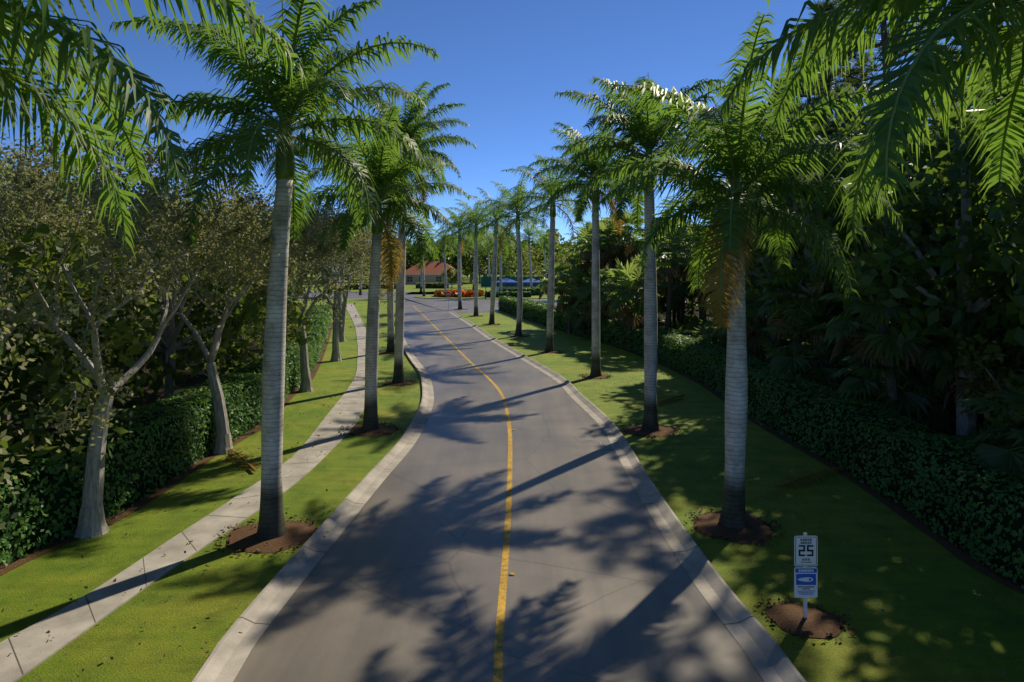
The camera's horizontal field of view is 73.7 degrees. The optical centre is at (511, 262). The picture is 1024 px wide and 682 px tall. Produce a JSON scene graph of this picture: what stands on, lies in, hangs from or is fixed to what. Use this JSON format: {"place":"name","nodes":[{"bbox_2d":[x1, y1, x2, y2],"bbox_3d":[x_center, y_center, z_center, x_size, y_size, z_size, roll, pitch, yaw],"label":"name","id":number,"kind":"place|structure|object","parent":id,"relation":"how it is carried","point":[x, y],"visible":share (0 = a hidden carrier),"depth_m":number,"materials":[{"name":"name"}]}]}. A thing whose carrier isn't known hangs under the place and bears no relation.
{"place":"outdoors","nodes":[
{"label":"outdoors","id":0,"kind":"place"},
{"bbox_2d":[0,304,365,681],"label":"sidewalk","id":1,"kind":"structure","parent":0,"point":[29,648],"depth_m":15.05,"materials":[{"name":"concrete"}]},
{"bbox_2d":[380,261,463,283],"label":"house","id":2,"kind":"structure","parent":0,"point":[433,271],"depth_m":200.50,"materials":[{"name":"paint"}]},
{"bbox_2d":[234,292,763,681],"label":"road asphalt","id":3,"kind":"structure","parent":0,"point":[401,582],"depth_m":14.53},
{"bbox_2d":[413,306,511,681],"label":"line","id":4,"kind":"object","parent":3,"relation":"on","point":[498,654],"visible":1,"depth_m":14.86,"materials":[{"name":"yellow paint"}]},
{"bbox_2d":[192,311,805,681],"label":"curbs","id":5,"kind":"structure","parent":3,"relation":"on","point":[752,636],"depth_m":14.63,"materials":[{"name":"concrete"}]},
{"bbox_2d":[0,0,1013,244],"label":"sky","id":6,"kind":"structure","parent":0,"point":[507,61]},
{"bbox_2d":[0,272,1023,681],"bbox_3d":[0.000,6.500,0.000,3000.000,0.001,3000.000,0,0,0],"label":"ground","id":7,"kind":"structure","parent":0,"point":[880,546],"depth_m":15.13,"materials":[{"name":"green plant"}]},
{"bbox_2d":[0,303,51,528],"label":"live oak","id":8,"kind":"object","parent":7,"relation":"on","point":[6,476],"visible":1,"depth_m":7.61,"materials":[{"name":"green plant"}]},
{"bbox_2d":[0,180,121,427],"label":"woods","id":9,"kind":"object","parent":7,"relation":"on","point":[8,417],"visible":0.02,"depth_m":25.48,"materials":[{"name":"green plant"}]},
{"bbox_2d":[0,156,150,400],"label":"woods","id":10,"kind":"object","parent":7,"relation":"on","point":[21,287],"visible":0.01,"depth_m":30.18,"materials":[{"name":"green plant"}]},
{"bbox_2d":[0,193,156,452],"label":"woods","id":11,"kind":"object","parent":7,"relation":"on","point":[15,364],"visible":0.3,"depth_m":20.94,"materials":[{"name":"green plant"}]},
{"bbox_2d":[0,116,302,538],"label":"live oak","id":12,"kind":"object","parent":7,"relation":"on","point":[91,523],"visible":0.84,"depth_m":15.60,"materials":[{"name":"green plant"}]},
{"bbox_2d":[0,0,308,258],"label":"royal palm","id":13,"kind":"object","parent":7,"relation":"on","point":[104,96],"visible":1,"depth_m":7.33,"materials":[{"name":"green"}]},
{"bbox_2d":[0,304,331,565],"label":"hedge","id":14,"kind":"object","parent":7,"relation":"on","point":[154,450],"visible":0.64,"depth_m":18.75,"materials":[{"name":"green"}]},
{"bbox_2d":[29,178,359,454],"bbox_3d":[-10.584,1.832,24.434,10.249,9.465,9.012,0,0,-10],"label":"live oak","id":15,"kind":"object","parent":7,"relation":"on","point":[223,445],"visible":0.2,"depth_m":23.43,"materials":[{"name":"green plant"}]},
{"bbox_2d":[148,256,311,379],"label":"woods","id":16,"kind":"object","parent":7,"relation":"on","point":[195,321],"visible":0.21,"depth_m":32.86,"materials":[{"name":"green plant"}]},
{"bbox_2d":[97,0,441,538],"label":"royal palm","id":17,"kind":"object","parent":7,"relation":"on","point":[284,98],"visible":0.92,"depth_m":15.98,"materials":[{"name":"green"}]},
{"bbox_2d":[167,200,410,391],"bbox_3d":[-10.076,1.534,34.194,11.958,10.067,11.217,0,0,40],"label":"live oak","id":18,"kind":"object","parent":7,"relation":"on","point":[306,384],"visible":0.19,"depth_m":34.28,"materials":[{"name":"green plant"}]},
{"bbox_2d":[265,216,382,361],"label":"live oak","id":19,"kind":"object","parent":7,"relation":"on","point":[335,355],"visible":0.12,"depth_m":45.17,"materials":[{"name":"green plant"}]},
{"bbox_2d":[301,228,369,325],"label":"live oak","id":20,"kind":"object","parent":7,"relation":"on","point":[340,300],"visible":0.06,"depth_m":67.70,"materials":[{"name":"green plant"}]},
{"bbox_2d":[329,229,385,341],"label":"live oak","id":21,"kind":"object","parent":7,"relation":"on","point":[342,331],"visible":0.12,"depth_m":55.82,"materials":[{"name":"green plant"}]},
{"bbox_2d":[299,103,472,430],"bbox_3d":[-5.189,0.371,26.336,7.622,12.260,7.278,0,0,-40],"label":"royal palm","id":22,"kind":"object","parent":7,"relation":"on","point":[385,172],"visible":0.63,"depth_m":26.20,"materials":[{"name":"green"}]},
{"bbox_2d":[335,174,439,351],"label":"royal palm","id":23,"kind":"object","parent":7,"relation":"on","point":[390,329],"visible":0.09,"depth_m":48.91,"materials":[{"name":"green"}]},
{"bbox_2d":[345,82,476,382],"bbox_3d":[-5.989,-1.685,37.065,7.309,16.404,7.213,0,0,32],"label":"royal palm","id":24,"kind":"object","parent":7,"relation":"on","point":[414,130],"visible":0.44,"depth_m":36.59,"materials":[{"name":"green"}]},
{"bbox_2d":[406,226,436,295],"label":"royal palm","id":25,"kind":"object","parent":7,"relation":"on","point":[423,276],"visible":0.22,"depth_m":127.72,"materials":[{"name":"green"}]},
{"bbox_2d":[406,246,438,268],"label":"tree","id":26,"kind":"object","parent":7,"relation":"on","point":[410,262],"visible":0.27,"depth_m":215.06,"materials":[{"name":"green plant"}]},
{"bbox_2d":[428,224,464,297],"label":"royal palm","id":27,"kind":"object","parent":7,"relation":"on","point":[445,244],"visible":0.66,"depth_m":122.88,"materials":[{"name":"green"}]},
{"bbox_2d":[425,238,473,279],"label":"tree","id":28,"kind":"object","parent":7,"relation":"on","point":[448,256],"visible":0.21,"depth_m":211.58,"materials":[{"name":"green plant"}]},
{"bbox_2d":[441,267,462,287],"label":"tree","id":29,"kind":"object","parent":7,"relation":"on","point":[453,278],"visible":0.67,"depth_m":174.91,"materials":[{"name":"green plant"}]},
{"bbox_2d":[435,207,480,308],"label":"royal palm","id":30,"kind":"object","parent":7,"relation":"on","point":[456,239],"visible":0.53,"depth_m":93.74,"materials":[{"name":"green"}]},
{"bbox_2d":[450,238,493,282],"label":"tree","id":31,"kind":"object","parent":7,"relation":"on","point":[468,271],"visible":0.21,"depth_m":216.56,"materials":[{"name":"green plant"}]},
{"bbox_2d":[446,199,507,315],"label":"royal palm","id":32,"kind":"object","parent":7,"relation":"on","point":[474,227],"visible":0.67,"depth_m":81.90,"materials":[{"name":"green"}]},
{"bbox_2d":[464,244,492,282],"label":"tree","id":33,"kind":"object","parent":7,"relation":"on","point":[482,267],"visible":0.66,"depth_m":211.44,"materials":[{"name":"green plant"}]},
{"bbox_2d":[415,289,546,298],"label":"flower bed","id":34,"kind":"object","parent":7,"relation":"on","point":[465,294],"visible":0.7,"depth_m":124.72,"materials":[{"name":"red plant"}]},
{"bbox_2d":[461,186,529,323],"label":"royal palm","id":35,"kind":"object","parent":7,"relation":"on","point":[496,230],"visible":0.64,"depth_m":70.92,"materials":[{"name":"green"}]},
{"bbox_2d":[484,226,516,290],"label":"royal palm","id":36,"kind":"object","parent":7,"relation":"on","point":[500,266],"visible":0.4,"depth_m":127.02,"materials":[{"name":"green"}]},
{"bbox_2d":[490,247,516,276],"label":"tree","id":37,"kind":"object","parent":7,"relation":"on","point":[511,257],"visible":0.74,"depth_m":200.08,"materials":[{"name":"green plant"}]},
{"bbox_2d":[484,290,530,296],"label":"island hedge","id":38,"kind":"object","parent":7,"relation":"on","point":[511,294],"visible":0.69,"depth_m":123.76,"materials":[{"name":"green"}]},
{"bbox_2d":[1,363,1021,681],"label":"dry leaves","id":39,"kind":"object","parent":7,"relation":"on","point":[383,439],"visible":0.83,"depth_m":15.38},
{"bbox_2d":[0,309,1023,593],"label":"mulch","id":40,"kind":"object","parent":7,"relation":"on","point":[246,539],"visible":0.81,"depth_m":16.91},
{"bbox_2d":[497,240,528,276],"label":"tree","id":41,"kind":"object","parent":7,"relation":"on","point":[515,251],"visible":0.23,"depth_m":222.47,"materials":[{"name":"green plant"}]},
{"bbox_2d":[477,175,560,335],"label":"royal palm","id":42,"kind":"object","parent":7,"relation":"on","point":[516,209],"visible":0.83,"depth_m":60.06,"materials":[{"name":"green"}]},
{"bbox_2d":[498,287,540,295],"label":"island hedge","id":43,"kind":"object","parent":7,"relation":"on","point":[536,291],"visible":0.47,"depth_m":131.09,"materials":[{"name":"green"}]},
{"bbox_2d":[512,222,548,287],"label":"royal palm","id":44,"kind":"object","parent":7,"relation":"on","point":[529,238],"visible":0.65,"depth_m":141.64,"materials":[{"name":"green"}]},
{"bbox_2d":[514,245,548,276],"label":"tree","id":45,"kind":"object","parent":7,"relation":"on","point":[533,262],"visible":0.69,"depth_m":189.14,"materials":[{"name":"green plant"}]},
{"bbox_2d":[222,393,844,488],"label":"fallen fronds","id":46,"kind":"object","parent":7,"relation":"on","point":[674,398],"visible":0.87,"depth_m":20.98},
{"bbox_2d":[481,275,603,286],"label":"tennis fence","id":47,"kind":"object","parent":7,"relation":"on","point":[488,281],"visible":0.27,"depth_m":175.99,"materials":[{"name":"teal"}]},
{"bbox_2d":[530,228,559,284],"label":"royal palm","id":48,"kind":"object","parent":7,"relation":"on","point":[543,243],"visible":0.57,"depth_m":164.44,"materials":[{"name":"green"}]},
{"bbox_2d":[533,260,566,327],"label":"palm tree","id":49,"kind":"object","parent":7,"relation":"on","point":[544,287],"visible":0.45,"depth_m":67.05,"materials":[{"name":"green"}]},
{"bbox_2d":[501,154,601,351],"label":"royal palm","id":50,"kind":"object","parent":7,"relation":"on","point":[549,347],"visible":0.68,"depth_m":49.25,"materials":[{"name":"green"}]},
{"bbox_2d":[547,265,586,333],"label":"palm tree","id":51,"kind":"object","parent":7,"relation":"on","point":[571,274],"visible":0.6,"depth_m":62.17,"materials":[{"name":"green"}]},
{"bbox_2d":[557,249,591,308],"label":"tree","id":52,"kind":"object","parent":7,"relation":"on","point":[575,256],"visible":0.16,"depth_m":66.75,"materials":[{"name":"green"}]},
{"bbox_2d":[558,280,606,329],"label":"palm tree","id":53,"kind":"object","parent":7,"relation":"on","point":[574,318],"visible":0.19,"depth_m":60.45,"materials":[{"name":"green"}]},
{"bbox_2d":[564,229,601,284],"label":"palm tree","id":54,"kind":"object","parent":7,"relation":"on","point":[577,263],"visible":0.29,"depth_m":65.45,"materials":[{"name":"green"}]},
{"bbox_2d":[570,219,612,265],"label":"palm tree","id":55,"kind":"object","parent":7,"relation":"on","point":[585,255],"visible":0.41,"depth_m":61.86,"materials":[{"name":"green"}]},
{"bbox_2d":[528,114,658,376],"bbox_3d":[4.858,-0.833,38.713,7.736,14.698,7.842,0,0,31],"label":"royal palm","id":56,"kind":"object","parent":7,"relation":"on","point":[590,168],"visible":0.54,"depth_m":38.61,"materials":[{"name":"green"}]},
{"bbox_2d":[572,265,616,322],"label":"palm tree","id":57,"kind":"object","parent":7,"relation":"on","point":[586,290],"visible":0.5,"depth_m":56.21,"materials":[{"name":"green"}]},
{"bbox_2d":[574,292,619,330],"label":"palm tree","id":58,"kind":"object","parent":7,"relation":"on","point":[579,321],"visible":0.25,"depth_m":58.07,"materials":[{"name":"green"}]},
{"bbox_2d":[588,221,629,291],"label":"palm tree","id":59,"kind":"object","parent":7,"relation":"on","point":[609,230],"visible":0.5,"depth_m":60.17,"materials":[{"name":"green"}]},
{"bbox_2d":[591,217,640,282],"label":"palm tree","id":60,"kind":"object","parent":7,"relation":"on","point":[614,260],"visible":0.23,"depth_m":61.09,"materials":[{"name":"green"}]},
{"bbox_2d":[601,209,643,288],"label":"palm tree","id":61,"kind":"object","parent":7,"relation":"on","point":[630,247],"visible":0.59,"depth_m":59.21,"materials":[{"name":"green"}]},
{"bbox_2d":[590,258,662,322],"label":"palm tree","id":62,"kind":"object","parent":7,"relation":"on","point":[619,273],"visible":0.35,"depth_m":52.45,"materials":[{"name":"green"}]},
{"bbox_2d":[607,266,665,329],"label":"palm tree","id":63,"kind":"object","parent":7,"relation":"on","point":[630,316],"visible":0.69,"depth_m":49.41,"materials":[{"name":"green"}]},
{"bbox_2d":[553,75,751,431],"bbox_3d":[5.234,-0.561,26.299,7.662,14.160,7.602,0,0,16],"label":"royal palm","id":64,"kind":"object","parent":7,"relation":"on","point":[644,135],"visible":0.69,"depth_m":26.07,"materials":[{"name":"green"}]},
{"bbox_2d":[656,272,691,326],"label":"palm tree","id":65,"kind":"object","parent":7,"relation":"on","point":[676,298],"visible":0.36,"depth_m":54.36,"materials":[{"name":"green"}]},
{"bbox_2d":[661,237,688,336],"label":"palm tree","id":66,"kind":"object","parent":7,"relation":"on","point":[682,306],"visible":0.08,"depth_m":59.52,"materials":[{"name":"green"}]},
{"bbox_2d":[656,214,699,328],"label":"palm tree","id":67,"kind":"object","parent":7,"relation":"on","point":[658,251],"visible":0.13,"depth_m":59.92,"materials":[{"name":"green"}]},
{"bbox_2d":[656,222,705,327],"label":"palm tree","id":68,"kind":"object","parent":7,"relation":"on","point":[673,271],"visible":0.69,"depth_m":49.74,"materials":[{"name":"green"}]},
{"bbox_2d":[656,259,708,315],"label":"palm tree","id":69,"kind":"object","parent":7,"relation":"on","point":[687,304],"visible":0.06,"depth_m":63.15,"materials":[{"name":"green plant"}]},
{"bbox_2d":[680,276,710,317],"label":"palm tree","id":70,"kind":"object","parent":7,"relation":"on","point":[692,295],"visible":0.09,"depth_m":59.72,"materials":[{"name":"green"}]},
{"bbox_2d":[676,221,724,331],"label":"palm tree","id":71,"kind":"object","parent":7,"relation":"on","point":[690,232],"visible":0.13,"depth_m":55.86,"materials":[{"name":"green"}]},
{"bbox_2d":[698,292,766,361],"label":"palm tree","id":72,"kind":"object","parent":7,"relation":"on","point":[708,331],"visible":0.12,"depth_m":39.53,"materials":[{"name":"green"}]},
{"bbox_2d":[698,167,800,358],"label":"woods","id":73,"kind":"object","parent":7,"relation":"on","point":[758,265],"visible":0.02,"depth_m":41.82,"materials":[{"name":"green plant"}]},
{"bbox_2d":[720,269,786,366],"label":"palm tree","id":74,"kind":"object","parent":7,"relation":"on","point":[752,341],"visible":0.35,"depth_m":36.22,"materials":[{"name":"green"}]},
{"bbox_2d":[589,12,922,528],"bbox_3d":[5.649,0.711,16.713,7.736,11.614,7.629,0,0,0],"label":"royal palm","id":75,"kind":"object","parent":7,"relation":"on","point":[734,154],"visible":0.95,"depth_m":16.02,"materials":[{"name":"green"}]},
{"bbox_2d":[497,295,1023,588],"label":"hedge","id":76,"kind":"object","parent":7,"relation":"on","point":[974,510],"visible":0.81,"depth_m":19.74,"materials":[{"name":"green"}]},
{"bbox_2d":[714,102,838,369],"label":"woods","id":77,"kind":"object","parent":7,"relation":"on","point":[758,254],"visible":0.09,"depth_m":36.17,"materials":[{"name":"green plant"}]},
{"bbox_2d":[755,254,842,370],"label":"palm tree","id":78,"kind":"object","parent":7,"relation":"on","point":[775,308],"visible":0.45,"depth_m":31.21,"materials":[{"name":"green"}]},
{"bbox_2d":[753,597,854,640],"bbox_3d":[5.345,6.451,12.386,1.642,0.095,1.555,0,0,0],"label":"mulch bed","id":79,"kind":"object","parent":7,"relation":"on","point":[792,620],"visible":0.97,"depth_m":12.29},
{"bbox_2d":[794,532,817,617],"bbox_3d":[5.308,5.700,12.350,0.420,1.600,0.065,0,0,0],"label":"speed limit sign","id":80,"kind":"object","parent":7,"relation":"on","point":[805,576],"visible":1,"depth_m":12.33,"materials":[{"name":"white"}]},
{"bbox_2d":[774,67,844,343],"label":"slash pine","id":81,"kind":"object","parent":7,"relation":"on","point":[810,99],"visible":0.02,"depth_m":46.60,"materials":[{"name":"green plant"}]},
{"bbox_2d":[760,299,863,397],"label":"palm tree","id":82,"kind":"object","parent":7,"relation":"on","point":[815,371],"visible":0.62,"depth_m":29.35,"materials":[{"name":"green"}]},
{"bbox_2d":[748,121,878,392],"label":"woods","id":83,"kind":"object","parent":7,"relation":"on","point":[783,271],"visible":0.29,"depth_m":30.19,"materials":[{"name":"green plant"}]},
{"bbox_2d":[787,72,913,389],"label":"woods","id":84,"kind":"object","parent":7,"relation":"on","point":[843,128],"visible":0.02,"depth_m":34.01,"materials":[{"name":"green plant"}]},
{"bbox_2d":[810,23,915,174],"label":"slash pine","id":85,"kind":"object","parent":7,"relation":"on","point":[868,56],"visible":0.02,"depth_m":40.91,"materials":[{"name":"green plant"}]},
{"bbox_2d":[713,0,1023,251],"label":"royal palm","id":86,"kind":"object","parent":7,"relation":"on","point":[912,87],"visible":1,"depth_m":7.68,"materials":[{"name":"green"}]},
{"bbox_2d":[816,254,953,421],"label":"palm tree","id":87,"kind":"object","parent":7,"relation":"on","point":[879,344],"visible":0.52,"depth_m":22.43,"materials":[{"name":"green"}]},
{"bbox_2d":[793,83,977,394],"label":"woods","id":88,"kind":"object","parent":7,"relation":"on","point":[855,248],"visible":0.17,"depth_m":26.35,"materials":[{"name":"green plant"}]},
{"bbox_2d":[829,317,955,436],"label":"palm tree","id":89,"kind":"object","parent":7,"relation":"on","point":[908,402],"visible":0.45,"depth_m":22.95,"materials":[{"name":"green"}]},
{"bbox_2d":[843,296,953,377],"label":"palm tree","id":90,"kind":"object","parent":7,"relation":"on","point":[937,344],"visible":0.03,"depth_m":28.47,"materials":[{"name":"green"}]},
{"bbox_2d":[857,164,991,436],"bbox_3d":[15.529,1.380,25.722,4.679,10.347,4.076,0,0,25],"label":"palm tree","id":91,"kind":"object","parent":7,"relation":"on","point":[921,250],"visible":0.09,"depth_m":25.14,"materials":[{"name":"green"}]},
{"bbox_2d":[847,54,1006,402],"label":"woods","id":92,"kind":"object","parent":7,"relation":"on","point":[870,216],"depth_m":29.20,"materials":[{"name":"green plant"}]},
{"bbox_2d":[852,62,1023,459],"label":"tree","id":93,"kind":"object","parent":7,"relation":"on","point":[964,246],"visible":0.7,"depth_m":20.36,"materials":[{"name":"green plant"}]},
{"bbox_2d":[893,55,1023,443],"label":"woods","id":94,"kind":"object","parent":7,"relation":"on","point":[976,200],"visible":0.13,"depth_m":23.12,"materials":[{"name":"green plant"}]},
{"bbox_2d":[915,1,1017,139],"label":"tree","id":95,"kind":"object","parent":7,"relation":"on","point":[980,31],"visible":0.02,"depth_m":37.49,"materials":[{"name":"green plant"}]},
{"bbox_2d":[916,272,1023,471],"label":"tree","id":96,"kind":"object","parent":7,"relation":"on","point":[931,357],"visible":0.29,"depth_m":20.82,"materials":[{"name":"green"}]},
{"bbox_2d":[954,359,1023,483],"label":"palm tree","id":97,"kind":"object","parent":7,"relation":"on","point":[1006,457],"visible":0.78,"depth_m":16.60,"materials":[{"name":"green"}]},
{"bbox_2d":[955,321,1023,443],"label":"shrub","id":98,"kind":"object","parent":7,"relation":"on","point":[1000,420],"visible":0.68,"depth_m":19.05,"materials":[{"name":"green plant"}]},
{"bbox_2d":[981,142,1023,346],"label":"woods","id":99,"kind":"object","parent":7,"relation":"on","point":[1000,210],"visible":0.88,"depth_m":16.77,"materials":[{"name":"green plant"}]},
{"bbox_2d":[11,303,1023,465],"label":"forest floor","id":100,"kind":"structure","parent":0,"point":[192,382],"depth_m":34.05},
{"bbox_2d":[0,150,169,473],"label":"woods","id":101,"kind":"object","parent":100,"relation":"on","point":[22,259],"visible":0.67,"depth_m":17.45,"materials":[{"name":"green plant"}]},
{"bbox_2d":[34,172,266,410],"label":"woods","id":102,"kind":"object","parent":100,"relation":"on","point":[167,351],"visible":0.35,"depth_m":27.13,"materials":[{"name":"green plant"}]},
{"bbox_2d":[145,249,267,374],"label":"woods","id":103,"kind":"object","parent":100,"relation":"on","point":[201,360],"visible":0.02,"depth_m":39.45,"materials":[{"name":"green plant"}]},
{"bbox_2d":[747,336,833,385],"bbox_3d":[13.504,5.810,33.815,4.705,4.414,4.456,0,0,14],"label":"palmetto","id":104,"kind":"object","parent":100,"relation":"on","point":[769,346],"visible":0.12,"depth_m":34.21,"materials":[{"name":"green"}]},
{"bbox_2d":[761,0,880,388],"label":"slash pine","id":105,"kind":"object","parent":100,"relation":"on","point":[831,5],"visible":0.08,"depth_m":34.75,"materials":[{"name":"green plant"}]},
{"bbox_2d":[767,0,957,210],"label":"slash pine","id":106,"kind":"object","parent":100,"relation":"on","point":[858,71],"visible":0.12,"depth_m":28.13,"materials":[{"name":"green plant"}]},
{"bbox_2d":[828,374,919,423],"bbox_3d":[13.947,5.972,26.352,3.410,3.378,3.601,0,0,12],"label":"palmetto","id":107,"kind":"object","parent":100,"relation":"on","point":[835,385],"visible":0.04,"depth_m":26.49,"materials":[{"name":"green"}]},
{"bbox_2d":[841,362,955,423],"bbox_3d":[15.384,5.880,27.629,4.005,3.968,4.229,0,0,-33],"label":"palmetto","id":108,"kind":"object","parent":100,"relation":"on","point":[951,417],"visible":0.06,"depth_m":27.62,"materials":[{"name":"green"}]},
{"bbox_2d":[940,423,1023,459],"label":"palmetto","id":109,"kind":"object","parent":100,"relation":"on","point":[994,441],"visible":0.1,"depth_m":19.32,"materials":[{"name":"green"}]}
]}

